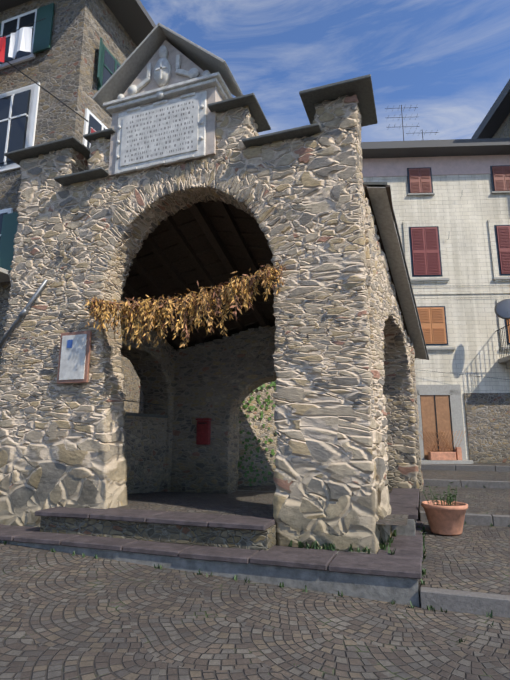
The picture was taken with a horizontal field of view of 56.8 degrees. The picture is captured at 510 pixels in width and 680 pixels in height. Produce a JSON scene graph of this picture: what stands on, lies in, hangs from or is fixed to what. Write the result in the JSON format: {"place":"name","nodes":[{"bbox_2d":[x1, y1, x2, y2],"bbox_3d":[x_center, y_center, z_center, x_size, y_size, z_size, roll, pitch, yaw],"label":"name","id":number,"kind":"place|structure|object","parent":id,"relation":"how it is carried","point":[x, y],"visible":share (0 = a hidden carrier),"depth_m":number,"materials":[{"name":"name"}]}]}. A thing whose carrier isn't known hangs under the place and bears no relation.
{"place":"outdoors","nodes":[
{"label":"outdoors","id":0,"kind":"place"},
{"bbox_2d":[0,18,87,347],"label":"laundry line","id":1,"kind":"object","parent":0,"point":[20,39],"visible":1,"depth_m":9.94,"materials":[{"name":"white fabric"}]},
{"bbox_2d":[121,295,175,491],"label":"loggia wall","id":2,"kind":"structure","parent":0,"point":[153,366],"depth_m":12.58,"materials":[{"name":"grey stone"}]},
{"bbox_2d":[0,94,379,553],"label":"stone front wall","id":3,"kind":"structure","parent":0,"point":[301,202],"depth_m":7.60,"materials":[{"name":"beige stone"}]},
{"bbox_2d":[57,330,91,383],"bbox_3d":[-3.057,0.290,7.965,0.620,0.880,0.075,-4,-12,19],"label":"notice board","id":4,"kind":"object","parent":3,"relation":"attached to","point":[74,358],"visible":1,"depth_m":7.93,"materials":[{"name":"white paper"}]},
{"bbox_2d":[120,97,198,166],"bbox_3d":[-1.685,-3.635,8.284,1.520,1.000,0.030,-4,-12,19],"label":"inscribed plaque","id":5,"kind":"object","parent":3,"relation":"attached to","point":[161,132],"visible":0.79,"depth_m":8.26,"materials":[{"name":"stone"}]},
{"bbox_2d":[116,45,210,171],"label":"aedicule ornaments","id":6,"kind":"object","parent":3,"relation":"attached to","point":[162,72],"visible":0.94,"depth_m":8.45,"materials":[{"name":"stone"}]},
{"bbox_2d":[81,261,285,349],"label":"garland dried branches","id":7,"kind":"object","parent":3,"relation":"attached to","point":[101,308],"visible":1,"depth_m":7.28,"materials":[{"name":"brown plant"}]},
{"bbox_2d":[4,23,377,185],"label":"loggia caps","id":8,"kind":"object","parent":3,"relation":"on","point":[216,89],"visible":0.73,"depth_m":8.39,"materials":[{"name":"grey stone"}]},
{"bbox_2d":[123,182,428,359],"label":"roof","id":9,"kind":"structure","parent":3,"relation":"on","point":[212,243],"depth_m":10.13,"materials":[{"name":"brown wood"}]},
{"bbox_2d":[196,418,211,444],"bbox_3d":[-1.352,2.393,12.358,0.400,0.675,0.170,-4,-12,19],"label":"mailbox","id":10,"kind":"object","parent":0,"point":[203,432],"visible":0.94,"depth_m":12.30,"materials":[{"name":"paint"}]},
{"bbox_2d":[0,485,509,679],"bbox_3d":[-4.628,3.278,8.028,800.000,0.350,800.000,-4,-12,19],"label":"ground","id":11,"kind":"structure","parent":0,"point":[65,616],"depth_m":4.27,"materials":[{"name":"grey stone"}]},
{"bbox_2d":[0,0,155,413],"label":"building","id":12,"kind":"structure","parent":11,"relation":"on","point":[77,56],"depth_m":10.25,"materials":[{"name":"brown stone"}]},
{"bbox_2d":[0,488,422,606],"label":"stone platform","id":13,"kind":"structure","parent":11,"relation":"on","point":[240,547],"depth_m":6.18,"materials":[{"name":"stone"}]},
{"bbox_2d":[123,400,167,493],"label":"low wall","id":14,"kind":"structure","parent":13,"relation":"on","point":[145,448],"depth_m":11.56,"materials":[{"name":"stone"}]},
{"bbox_2d":[117,491,407,525],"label":"loggia floor","id":15,"kind":"structure","parent":13,"relation":"on","point":[251,503],"depth_m":8.15,"materials":[{"name":"grey stone"}]},
{"bbox_2d":[3,485,508,673],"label":"weeds","id":16,"kind":"object","parent":11,"relation":"on","point":[331,546],"visible":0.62,"depth_m":6.09,"materials":[{"name":"green plant"}]},
{"bbox_2d":[237,380,277,486],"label":"retaining wall","id":17,"kind":"structure","parent":11,"relation":"on","point":[258,447],"depth_m":14.19,"materials":[{"name":"beige stone"}]},
{"bbox_2d":[361,105,509,465],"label":"cream building","id":18,"kind":"structure","parent":11,"relation":"on","point":[451,202],"depth_m":15.46,"materials":[{"name":"paint"}]},
{"bbox_2d":[419,463,509,617],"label":"ramp terraces","id":19,"kind":"object","parent":11,"relation":"on","point":[474,556],"visible":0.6,"depth_m":6.64,"materials":[{"name":"stone"}]},
{"bbox_2d":[421,482,467,534],"bbox_3d":[2.987,2.635,7.442,0.690,0.757,0.690,-4,-12,19],"label":"terracotta pot","id":20,"kind":"object","parent":19,"relation":"on","point":[446,517],"visible":1,"depth_m":7.21,"materials":[{"name":"orange ceramic"}]},
{"bbox_2d":[471,79,509,138],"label":"roof","id":21,"kind":"structure","parent":11,"relation":"on","point":[495,122],"depth_m":19.91,"materials":[{"name":"grey"}]},
{"bbox_2d":[170,325,422,498],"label":"loggia back wall","id":22,"kind":"structure","parent":0,"point":[218,381],"depth_m":12.42,"materials":[{"name":"grey stone"}]},
{"bbox_2d":[140,0,509,141],"label":"sky","id":23,"kind":"structure","parent":0,"point":[449,60],"materials":[{"name":"blue"}]},
{"bbox_2d":[364,197,423,543],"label":"loggia wall","id":24,"kind":"structure","parent":0,"point":[391,346],"depth_m":8.12,"materials":[{"name":"beige stone"}]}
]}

